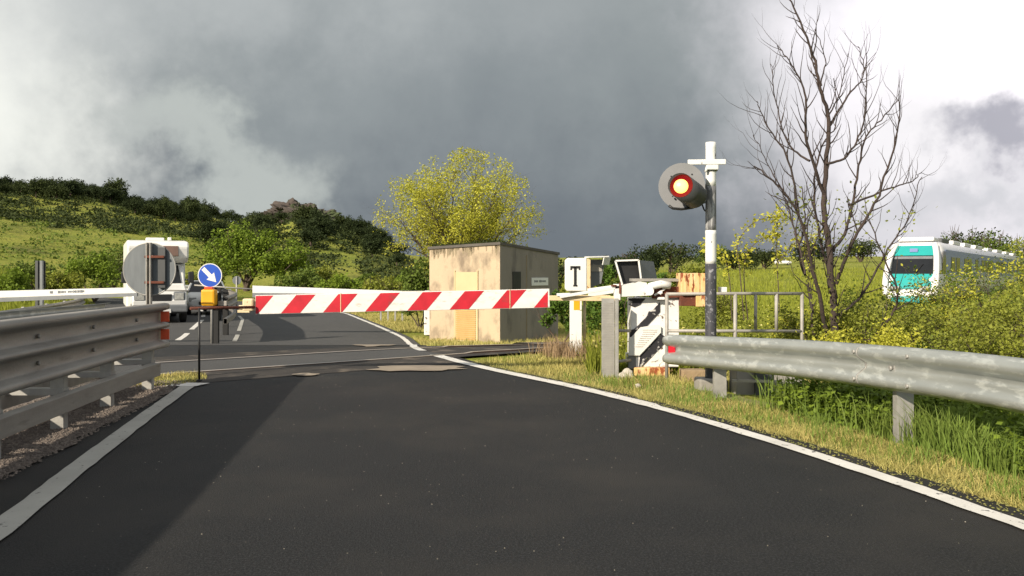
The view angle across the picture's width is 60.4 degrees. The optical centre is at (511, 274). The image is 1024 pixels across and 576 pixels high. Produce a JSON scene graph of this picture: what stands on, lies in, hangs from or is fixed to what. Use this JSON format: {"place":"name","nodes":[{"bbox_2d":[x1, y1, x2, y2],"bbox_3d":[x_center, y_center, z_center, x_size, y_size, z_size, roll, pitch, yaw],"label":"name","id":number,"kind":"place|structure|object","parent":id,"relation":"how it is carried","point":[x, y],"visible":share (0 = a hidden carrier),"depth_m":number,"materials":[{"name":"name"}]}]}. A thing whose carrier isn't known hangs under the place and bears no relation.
{"place":"outdoors","nodes":[
{"label":"outdoors","id":0,"kind":"place"},
{"bbox_2d":[91,298,419,344],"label":"road","id":1,"kind":"structure","parent":0,"point":[338,328],"depth_m":26.60,"materials":[{"name":"grey asphalt"}]},
{"bbox_2d":[121,237,193,321],"bbox_3d":[-13.641,0.158,33.590,2.421,3.085,7.090,0,0,-25],"label":"camper van","id":2,"kind":"object","parent":1,"relation":"on","point":[177,300],"visible":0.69,"depth_m":31.37,"materials":[{"name":"white paint"}]},
{"bbox_2d":[187,280,230,314],"bbox_3d":[-13.340,0.985,38.462,2.000,1.430,3.980,0,0,-20],"label":"parked car","id":3,"kind":"object","parent":1,"relation":"on","point":[194,296],"visible":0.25,"depth_m":36.93,"materials":[{"name":"white paint"}]},
{"bbox_2d":[198,263,221,343],"bbox_3d":[-7.279,0.717,21.180,0.584,1.967,0.260,0,0,0],"label":"road sign","id":4,"kind":"object","parent":1,"relation":"on","point":[209,276],"visible":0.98,"depth_m":21.20,"materials":[{"name":"blue metal"}]},
{"bbox_2d":[185,285,236,343],"bbox_3d":[-11.752,1.120,33.800,1.528,1.250,26.897,0,0,-22],"label":"guard rail","id":5,"kind":"object","parent":1,"relation":"on","point":[229,298],"visible":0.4,"depth_m":23.24,"materials":[{"name":"metal"}]},
{"bbox_2d":[341,312,426,350],"bbox_3d":[-6.138,1.439,31.984,1.725,0.499,37.686,0,0,-17],"label":"edge line","id":6,"kind":"object","parent":1,"relation":"on","point":[413,346],"visible":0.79,"depth_m":24.31,"materials":[{"name":"paint"}]},
{"bbox_2d":[345,311,587,345],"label":"verge grass","id":7,"kind":"structure","parent":0,"point":[383,321],"depth_m":26.76,"materials":[{"name":"plant"}]},
{"bbox_2d":[0,192,1022,401],"bbox_3d":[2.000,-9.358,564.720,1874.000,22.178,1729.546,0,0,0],"label":"ground","id":8,"kind":"structure","parent":0,"point":[17,234],"depth_m":87.00,"materials":[{"name":"green plant"}]},
{"bbox_2d":[0,266,32,303],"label":"hillside bush","id":9,"kind":"object","parent":8,"relation":"on","point":[16,280],"visible":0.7,"depth_m":43.80,"materials":[{"name":"green plant"}]},
{"bbox_2d":[1,258,60,289],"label":"hillside bush","id":10,"kind":"object","parent":8,"relation":"on","point":[29,270],"visible":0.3,"depth_m":49.45,"materials":[{"name":"green plant"}]},
{"bbox_2d":[20,176,48,196],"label":"hill tree","id":11,"kind":"object","parent":8,"relation":"on","point":[35,185],"visible":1,"depth_m":126.69,"materials":[{"name":"green plant"}]},
{"bbox_2d":[35,261,45,305],"bbox_3d":[-15.568,0.650,29.020,0.300,2.200,0.140,0,0,0],"label":"marker post","id":12,"kind":"object","parent":8,"relation":"on","point":[40,275],"visible":0.45,"depth_m":28.95,"materials":[{"name":"grey metal"}]},
{"bbox_2d":[0,298,84,311],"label":"guard rail","id":13,"kind":"object","parent":8,"relation":"on","point":[75,302],"visible":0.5,"depth_m":30.49,"materials":[{"name":"metal"}]},
{"bbox_2d":[42,183,70,198],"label":"hill tree","id":14,"kind":"object","parent":8,"relation":"on","point":[57,191],"visible":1,"depth_m":126.24,"materials":[{"name":"green plant"}]},
{"bbox_2d":[44,267,87,300],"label":"hillside bush","id":15,"kind":"object","parent":8,"relation":"on","point":[56,280],"visible":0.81,"depth_m":45.40,"materials":[{"name":"green plant"}]},
{"bbox_2d":[61,248,122,301],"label":"hillside bush","id":16,"kind":"object","parent":8,"relation":"on","point":[102,271],"visible":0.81,"depth_m":47.28,"materials":[{"name":"green plant"}]},
{"bbox_2d":[0,287,188,301],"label":"barrier","id":17,"kind":"object","parent":8,"relation":"on","point":[28,295],"visible":0.91,"depth_m":20.57,"materials":[{"name":"white metal"}]},
{"bbox_2d":[73,242,124,287],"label":"hillside bush","id":18,"kind":"object","parent":8,"relation":"on","point":[119,258],"visible":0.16,"depth_m":54.90,"materials":[{"name":"green plant"}]},
{"bbox_2d":[90,184,112,201],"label":"hill tree","id":19,"kind":"object","parent":8,"relation":"on","point":[103,191],"visible":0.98,"depth_m":133.22,"materials":[{"name":"green plant"}]},
{"bbox_2d":[0,216,208,287],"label":"meadow scrub","id":20,"kind":"object","parent":8,"relation":"on","point":[77,252],"visible":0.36,"depth_m":81.77,"materials":[{"name":"green plant"}]},
{"bbox_2d":[103,177,130,197],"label":"hill tree","id":21,"kind":"object","parent":8,"relation":"on","point":[118,184],"visible":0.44,"depth_m":144.88,"materials":[{"name":"green plant"}]},
{"bbox_2d":[119,195,145,212],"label":"hill tree","id":22,"kind":"object","parent":8,"relation":"on","point":[133,205],"visible":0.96,"depth_m":132.62,"materials":[{"name":"green plant"}]},
{"bbox_2d":[154,198,174,218],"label":"hill tree","id":23,"kind":"object","parent":8,"relation":"on","point":[164,207],"visible":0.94,"depth_m":134.79,"materials":[{"name":"green plant"}]},
{"bbox_2d":[175,199,201,214],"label":"hill tree","id":24,"kind":"object","parent":8,"relation":"on","point":[192,208],"visible":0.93,"depth_m":136.26,"materials":[{"name":"green plant"}]},
{"bbox_2d":[190,216,230,239],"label":"hill tree","id":25,"kind":"object","parent":8,"relation":"on","point":[207,228],"visible":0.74,"depth_m":100.11,"materials":[{"name":"green plant"}]},
{"bbox_2d":[0,189,422,280],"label":"hill scrub","id":26,"kind":"object","parent":8,"relation":"on","point":[123,221],"visible":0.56,"depth_m":106.14,"materials":[{"name":"green plant"}]},
{"bbox_2d":[0,267,422,313],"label":"bank grass","id":27,"kind":"structure","parent":8,"relation":"on","point":[9,305],"depth_m":40.94,"materials":[{"name":"plant"}]},
{"bbox_2d":[201,218,292,290],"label":"leafy tree","id":28,"kind":"object","parent":8,"relation":"on","point":[247,247],"visible":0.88,"depth_m":59.01,"materials":[{"name":"green plant"}]},
{"bbox_2d":[256,237,317,277],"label":"leafy tree","id":29,"kind":"object","parent":8,"relation":"on","point":[282,262],"visible":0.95,"depth_m":58.50,"materials":[{"name":"green plant"}]},
{"bbox_2d":[266,198,312,214],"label":"rock outcrop","id":30,"kind":"object","parent":8,"relation":"on","point":[277,206],"visible":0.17,"depth_m":157.40,"materials":[{"name":"stone"}]},
{"bbox_2d":[273,265,323,293],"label":"hillside bush","id":31,"kind":"object","parent":8,"relation":"on","point":[308,279],"visible":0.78,"depth_m":49.50,"materials":[{"name":"green plant"}]},
{"bbox_2d":[288,203,317,221],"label":"hill tree","id":32,"kind":"object","parent":8,"relation":"on","point":[303,211],"visible":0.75,"depth_m":113.05,"materials":[{"name":"green plant"}]},
{"bbox_2d":[294,225,327,245],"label":"hill tree","id":33,"kind":"object","parent":8,"relation":"on","point":[311,236],"visible":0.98,"depth_m":94.91,"materials":[{"name":"green plant"}]},
{"bbox_2d":[194,284,428,334],"bbox_3d":[-4.960,0.992,24.435,7.614,1.427,0.723,0,0,-6],"label":"barrier","id":34,"kind":"object","parent":8,"relation":"on","point":[267,290],"visible":0.26,"depth_m":24.27,"materials":[{"name":"metal"}]},
{"bbox_2d":[297,216,333,236],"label":"hill tree","id":35,"kind":"object","parent":8,"relation":"on","point":[318,227],"visible":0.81,"depth_m":102.69,"materials":[{"name":"green plant"}]},
{"bbox_2d":[311,263,343,281],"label":"hillside bush","id":36,"kind":"object","parent":8,"relation":"on","point":[323,273],"visible":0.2,"depth_m":51.91,"materials":[{"name":"green plant"}]},
{"bbox_2d":[314,272,363,288],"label":"hillside bush","id":37,"kind":"object","parent":8,"relation":"on","point":[339,282],"visible":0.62,"depth_m":48.33,"materials":[{"name":"green plant"}]},
{"bbox_2d":[352,237,387,256],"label":"hill tree","id":38,"kind":"object","parent":8,"relation":"on","point":[374,245],"visible":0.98,"depth_m":98.85,"materials":[{"name":"green plant"}]},
{"bbox_2d":[359,274,402,290],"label":"hillside bush","id":39,"kind":"object","parent":8,"relation":"on","point":[373,284],"visible":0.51,"depth_m":46.66,"materials":[{"name":"green plant"}]},
{"bbox_2d":[376,256,428,328],"bbox_3d":[-2.991,0.577,27.959,2.880,2.339,1.938,0,0,0],"label":"leafy tree","id":40,"kind":"object","parent":8,"relation":"on","point":[412,280],"visible":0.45,"depth_m":27.77,"materials":[{"name":"green plant"}]},
{"bbox_2d":[364,143,546,274],"bbox_3d":[-1.844,-1.257,29.626,6.206,6.348,5.453,0,0,39],"label":"spring tree","id":41,"kind":"object","parent":8,"relation":"on","point":[471,227],"visible":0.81,"depth_m":28.88,"materials":[{"name":"yellow plant"}]},
{"bbox_2d":[428,242,559,342],"bbox_3d":[-0.450,0.505,23.825,2.319,2.630,2.962,0,0,33],"label":"equipment hut","id":42,"kind":"object","parent":8,"relation":"on","point":[489,266],"visible":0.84,"depth_m":22.70,"materials":[{"name":"beige concrete"}]},
{"bbox_2d":[455,272,476,340],"bbox_3d":[-1.178,0.830,22.565,0.689,1.780,0.048,0,0,34],"label":"door","id":43,"kind":"structure","parent":42,"relation":"in","point":[465,320],"depth_m":22.54,"materials":[{"name":"yellow metal"}]},
{"bbox_2d":[527,331,578,359],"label":"dry weeds","id":44,"kind":"object","parent":8,"relation":"on","point":[552,347],"visible":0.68,"depth_m":12.93,"materials":[{"name":"plant"}]},
{"bbox_2d":[535,289,595,341],"bbox_3d":[1.227,0.959,19.465,1.673,1.301,1.038,0,0,0],"label":"shrub","id":45,"kind":"object","parent":8,"relation":"on","point":[560,308],"visible":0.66,"depth_m":19.36,"materials":[{"name":"green plant"}]},
{"bbox_2d":[545,323,625,361],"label":"dry weeds","id":46,"kind":"object","parent":8,"relation":"on","point":[568,354],"visible":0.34,"depth_m":12.55,"materials":[{"name":"plant"}]},
{"bbox_2d":[565,256,610,355],"bbox_3d":[1.125,0.468,13.132,0.690,1.484,0.416,0,0,0],"label":"sign","id":47,"kind":"object","parent":8,"relation":"on","point":[583,274],"visible":0.75,"depth_m":13.09,"materials":[{"name":"white metal"}]},
{"bbox_2d":[569,294,634,337],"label":"shrub","id":48,"kind":"object","parent":8,"relation":"on","point":[594,312],"visible":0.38,"depth_m":16.84,"materials":[{"name":"green plant"}]},
{"bbox_2d":[596,264,615,286],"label":"background tree","id":49,"kind":"object","parent":8,"relation":"on","point":[608,272],"visible":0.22,"depth_m":59.19,"materials":[{"name":"green plant"}]},
{"bbox_2d":[615,259,656,296],"bbox_3d":[1.698,0.523,12.070,0.350,1.454,0.816,0,0,28],"label":"signal hood","id":50,"kind":"object","parent":8,"relation":"on","point":[627,270],"visible":0.47,"depth_m":11.86,"materials":[{"name":"grey paint"}]},
{"bbox_2d":[612,244,668,271],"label":"background tree","id":51,"kind":"object","parent":8,"relation":"on","point":[654,257],"visible":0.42,"depth_m":100.09,"materials":[{"name":"green plant"}]},
{"bbox_2d":[475,351,829,387],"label":"crossing grass","id":52,"kind":"structure","parent":8,"relation":"on","point":[539,358],"depth_m":11.04,"materials":[{"name":"green plant"}]},
{"bbox_2d":[642,239,702,273],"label":"background tree","id":53,"kind":"object","parent":8,"relation":"on","point":[674,254],"visible":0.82,"depth_m":109.05,"materials":[{"name":"green plant"}]},
{"bbox_2d":[666,261,704,286],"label":"background tree","id":54,"kind":"object","parent":8,"relation":"on","point":[692,268],"visible":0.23,"depth_m":59.45,"materials":[{"name":"green plant"}]},
{"bbox_2d":[679,368,704,381],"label":"stone block","id":55,"kind":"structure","parent":8,"relation":"on","point":[691,372],"depth_m":10.09,"materials":[{"name":"stone"}]},
{"bbox_2d":[679,295,752,328],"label":"shrub","id":56,"kind":"object","parent":8,"relation":"on","point":[722,308],"visible":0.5,"depth_m":23.70,"materials":[{"name":"green plant"}]},
{"bbox_2d":[513,303,947,344],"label":"track ballast","id":57,"kind":"structure","parent":8,"relation":"on","point":[568,344],"depth_m":17.01,"materials":[{"name":"gravel"}]},
{"bbox_2d":[119,305,892,365],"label":"rail","id":58,"kind":"object","parent":57,"relation":"on","point":[375,349],"visible":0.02,"depth_m":14.18,"materials":[{"name":"metal"}]},
{"bbox_2d":[98,301,948,378],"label":"rail","id":59,"kind":"object","parent":57,"relation":"on","point":[487,351],"visible":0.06,"depth_m":12.26,"materials":[{"name":"metal"}]},
{"bbox_2d":[882,237,1023,303],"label":"railcar","id":60,"kind":"object","parent":57,"relation":"on","point":[929,254],"visible":0.61,"depth_m":49.10,"materials":[{"name":"teal paint"}]},
{"bbox_2d":[665,292,803,382],"bbox_3d":[2.572,0.733,9.588,1.664,1.060,1.406,0,0,0],"label":"railing","id":61,"kind":"object","parent":8,"relation":"on","point":[734,330],"visible":0.79,"depth_m":10.12,"materials":[{"name":"grey metal"}]},
{"bbox_2d":[717,248,759,269],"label":"background tree","id":62,"kind":"object","parent":8,"relation":"on","point":[735,264],"visible":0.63,"depth_m":148.70,"materials":[{"name":"green plant"}]},
{"bbox_2d":[571,287,908,356],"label":"meadow herbs","id":63,"kind":"object","parent":8,"relation":"on","point":[726,327],"visible":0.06,"depth_m":12.50,"materials":[{"name":"green plant"}]},
{"bbox_2d":[479,360,1023,509],"bbox_3d":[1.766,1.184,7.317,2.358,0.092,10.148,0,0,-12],"label":"verge grass","id":64,"kind":"structure","parent":8,"relation":"on","point":[899,466],"depth_m":6.38,"materials":[{"name":"plant"}]},
{"bbox_2d":[602,298,630,378],"bbox_3d":[1.248,0.750,10.265,0.392,0.940,0.158,0,0,-24],"label":"steel stanchion","id":65,"kind":"object","parent":64,"relation":"on","point":[607,336],"visible":0.95,"depth_m":10.24,"materials":[{"name":"grey metal"}]},
{"bbox_2d":[658,142,727,391],"bbox_3d":[1.907,-0.034,9.224,0.711,2.737,0.552,0,0,0],"label":"crossing signal","id":66,"kind":"object","parent":64,"relation":"on","point":[682,186],"visible":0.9,"depth_m":9.29,"materials":[{"name":"grey paint"}]},
{"bbox_2d":[698,201,822,319],"bbox_3d":[3.610,-0.199,12.661,1.841,1.722,0.492,0,0,0],"label":"bramble","id":67,"kind":"object","parent":8,"relation":"on","point":[776,235],"visible":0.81,"depth_m":12.65,"materials":[{"name":"green plant"}]},
{"bbox_2d":[738,247,785,268],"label":"background tree","id":68,"kind":"object","parent":8,"relation":"on","point":[764,256],"visible":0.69,"depth_m":159.18,"materials":[{"name":"green plant"}]},
{"bbox_2d":[729,370,800,394],"bbox_3d":[2.635,1.120,9.123,0.680,0.380,0.355,0,0,0],"label":"cable chest","id":69,"kind":"object","parent":8,"relation":"on","point":[743,388],"visible":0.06,"depth_m":9.00,"materials":[{"name":"concrete"}]},
{"bbox_2d":[564,301,1022,376],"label":"meadow grass","id":70,"kind":"structure","parent":8,"relation":"on","point":[593,357],"depth_m":12.96,"materials":[{"name":"green plant"}]},
{"bbox_2d":[788,238,837,262],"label":"background tree","id":71,"kind":"object","parent":8,"relation":"on","point":[818,254],"visible":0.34,"depth_m":227.64,"materials":[{"name":"green plant"}]},
{"bbox_2d":[760,298,893,343],"bbox_3d":[3.882,0.842,10.896,1.644,1.108,1.189,0,0,30],"label":"twiggy shrub","id":72,"kind":"object","parent":8,"relation":"on","point":[790,323],"visible":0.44,"depth_m":10.85,"materials":[{"name":"green plant"}]},
{"bbox_2d":[719,0,940,343],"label":"bare tree","id":73,"kind":"object","parent":8,"relation":"on","point":[832,282],"visible":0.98,"depth_m":10.38,"materials":[{"name":"brown plant"}]},
{"bbox_2d":[662,334,1023,443],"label":"guard rail","id":74,"kind":"object","parent":8,"relation":"on","point":[904,374],"visible":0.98,"depth_m":6.28,"materials":[{"name":"metal"}]},
{"bbox_2d":[796,298,913,345],"bbox_3d":[4.207,0.786,10.809,1.487,1.013,1.473,0,0,0],"label":"twiggy shrub","id":75,"kind":"object","parent":8,"relation":"on","point":[847,321],"visible":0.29,"depth_m":10.54,"materials":[{"name":"green plant"}]},
{"bbox_2d":[839,237,880,261],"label":"background tree","id":76,"kind":"object","parent":8,"relation":"on","point":[863,252],"visible":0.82,"depth_m":238.25,"materials":[{"name":"green plant"}]},
{"bbox_2d":[795,316,927,347],"bbox_3d":[3.949,0.942,9.588,1.191,0.982,1.373,0,0,-37],"label":"twiggy shrub","id":77,"kind":"object","parent":8,"relation":"on","point":[889,338],"visible":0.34,"depth_m":9.43,"materials":[{"name":"yellow plant"}]},
{"bbox_2d":[797,279,945,337],"bbox_3d":[4.960,0.654,11.825,2.116,1.182,1.493,0,0,15],"label":"twiggy shrub","id":78,"kind":"object","parent":8,"relation":"on","point":[883,299],"visible":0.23,"depth_m":11.71,"materials":[{"name":"green plant"}]},
{"bbox_2d":[746,370,1023,478],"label":"tall grass","id":79,"kind":"structure","parent":8,"relation":"on","point":[954,432],"depth_m":5.88,"materials":[{"name":"green plant"}]},
{"bbox_2d":[761,377,1023,472],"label":"broadleaf weeds","id":80,"kind":"object","parent":8,"relation":"on","point":[880,395],"visible":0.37,"depth_m":6.80,"materials":[{"name":"green plant"}]},
{"bbox_2d":[839,301,994,353],"bbox_3d":[4.603,0.843,10.188,1.762,1.068,1.705,0,0,30],"label":"twiggy shrub","id":81,"kind":"object","parent":8,"relation":"on","point":[861,317],"visible":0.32,"depth_m":9.95,"materials":[{"name":"green plant"}]},
{"bbox_2d":[880,295,1007,348],"bbox_3d":[5.461,0.734,11.326,1.935,1.042,1.490,0,0,-25],"label":"twiggy shrub","id":82,"kind":"object","parent":8,"relation":"on","point":[934,314],"visible":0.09,"depth_m":11.30,"materials":[{"name":"green plant"}]},
{"bbox_2d":[894,251,1023,340],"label":"twiggy shrub","id":83,"kind":"object","parent":8,"relation":"on","point":[992,272],"visible":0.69,"depth_m":11.36,"materials":[{"name":"green plant"}]},
{"bbox_2d":[896,245,1023,339],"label":"twiggy shrub","id":84,"kind":"object","parent":8,"relation":"on","point":[962,283],"visible":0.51,"depth_m":11.44,"materials":[{"name":"green plant"}]},
{"bbox_2d":[896,288,1023,357],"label":"twiggy shrub","id":85,"kind":"object","parent":8,"relation":"on","point":[940,320],"visible":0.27,"depth_m":10.09,"materials":[{"name":"green plant"}]},
{"bbox_2d":[904,269,1023,357],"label":"twiggy shrub","id":86,"kind":"object","parent":8,"relation":"on","point":[950,315],"visible":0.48,"depth_m":9.46,"materials":[{"name":"green plant"}]},
{"bbox_2d":[918,289,1023,356],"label":"twiggy shrub","id":87,"kind":"object","parent":8,"relation":"on","point":[996,313],"visible":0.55,"depth_m":9.68,"materials":[{"name":"green plant"}]},
{"bbox_2d":[924,312,1023,357],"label":"twiggy shrub","id":88,"kind":"object","parent":8,"relation":"on","point":[1006,340],"visible":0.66,"depth_m":8.68,"materials":[{"name":"green plant"}]},
{"bbox_2d":[940,226,1009,245],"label":"background tree","id":89,"kind":"object","parent":8,"relation":"on","point":[955,235],"visible":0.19,"depth_m":106.81,"materials":[{"name":"green plant"}]},
{"bbox_2d":[963,288,1023,353],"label":"twiggy shrub","id":90,"kind":"object","parent":8,"relation":"on","point":[1017,303],"visible":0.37,"depth_m":10.21,"materials":[{"name":"green plant"}]},
{"bbox_2d":[964,230,1023,256],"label":"background tree","id":91,"kind":"object","parent":8,"relation":"on","point":[995,246],"visible":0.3,"depth_m":99.61,"materials":[{"name":"green plant"}]},
{"bbox_2d":[0,313,1023,575],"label":"road","id":92,"kind":"structure","parent":0,"point":[234,483],"depth_m":4.78,"materials":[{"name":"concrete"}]},
{"bbox_2d":[0,381,172,476],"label":"gravel median","id":93,"kind":"object","parent":92,"relation":"on","point":[70,418],"visible":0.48,"depth_m":6.78,"materials":[{"name":"grey gravel"}]},
{"bbox_2d":[0,303,169,458],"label":"guard rail","id":94,"kind":"object","parent":93,"relation":"on","point":[55,353],"visible":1,"depth_m":6.82,"materials":[{"name":"metal"}]},
{"bbox_2d":[0,380,189,479],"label":"gravel stones","id":95,"kind":"object","parent":93,"relation":"on","point":[72,424],"visible":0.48,"depth_m":6.75,"materials":[{"name":"grey gravel"}]},
{"bbox_2d":[0,386,193,539],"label":"edge line","id":96,"kind":"object","parent":92,"relation":"on","point":[17,514],"visible":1,"depth_m":5.33,"materials":[{"name":"paint"}]},
{"bbox_2d":[73,346,456,386],"bbox_3d":[-4.960,1.226,10.679,11.105,0.060,3.402,0,0,-38],"label":"crossing surface","id":97,"kind":"object","parent":92,"relation":"on","point":[239,374],"visible":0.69,"depth_m":11.43,"materials":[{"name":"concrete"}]},
{"bbox_2d":[154,375,194,384],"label":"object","id":98,"kind":"structure","parent":97,"relation":"on","point":[173,379],"depth_m":10.04,"materials":[{"name":"plant"}]},
{"bbox_2d":[123,242,175,303],"bbox_3d":[-4.107,0.419,9.936,0.606,1.562,0.088,0,0,0],"label":"road sign","id":99,"kind":"object","parent":98,"relation":"on","point":[149,270],"visible":0.99,"depth_m":9.96,"materials":[{"name":"metal"}]},
{"bbox_2d":[136,370,206,386],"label":"median grass","id":100,"kind":"structure","parent":98,"relation":"on","point":[181,374],"depth_m":10.04,"materials":[{"name":"plant"}]},
{"bbox_2d":[114,349,440,373],"bbox_3d":[-5.035,1.198,10.773,9.905,0.011,1.201,0,0,-38],"label":"crossing surface","id":101,"kind":"object","parent":97,"relation":"on","point":[250,362],"visible":0.69,"depth_m":12.18,"materials":[{"name":"grey asphalt"}]},
{"bbox_2d":[366,365,467,370],"bbox_3d":[-1.190,1.185,11.143,1.275,0.001,0.724,0,0,0],"label":"sandy patch","id":102,"kind":"object","parent":92,"relation":"on","point":[416,367],"visible":1,"depth_m":11.20,"materials":[{"name":"sand"}]},
{"bbox_2d":[267,345,582,359],"bbox_3d":[-0.785,1.282,14.316,5.804,0.175,2.554,0,0,-37],"label":"track apron","id":103,"kind":"object","parent":92,"relation":"on","point":[448,350],"visible":0.59,"depth_m":13.84,"materials":[{"name":"concrete"}]},
{"bbox_2d":[190,273,726,380],"bbox_3d":[-0.535,0.592,10.369,6.167,1.216,0.713,0,0,-5],"label":"barrier","id":104,"kind":"object","parent":92,"relation":"on","point":[646,322],"visible":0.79,"depth_m":10.43,"materials":[{"name":"white metal"}]},
{"bbox_2d":[436,355,1023,529],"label":"edge line","id":105,"kind":"object","parent":92,"relation":"on","point":[978,509],"visible":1,"depth_m":5.78,"materials":[{"name":"paint"}]},
{"bbox_2d":[472,362,1023,515],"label":"verge grit","id":106,"kind":"object","parent":92,"relation":"on","point":[868,463],"visible":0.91,"depth_m":6.25,"materials":[{"name":"gravel"}]},
{"bbox_2d":[0,0,1023,257],"label":"sky","id":107,"kind":"structure","parent":0,"point":[240,106],"materials":[{"name":"grey"}]},
{"bbox_2d":[558,265,1023,311],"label":"meadow grass","id":108,"kind":"structure","parent":0,"point":[768,288],"depth_m":74.59,"materials":[{"name":"green plant"}]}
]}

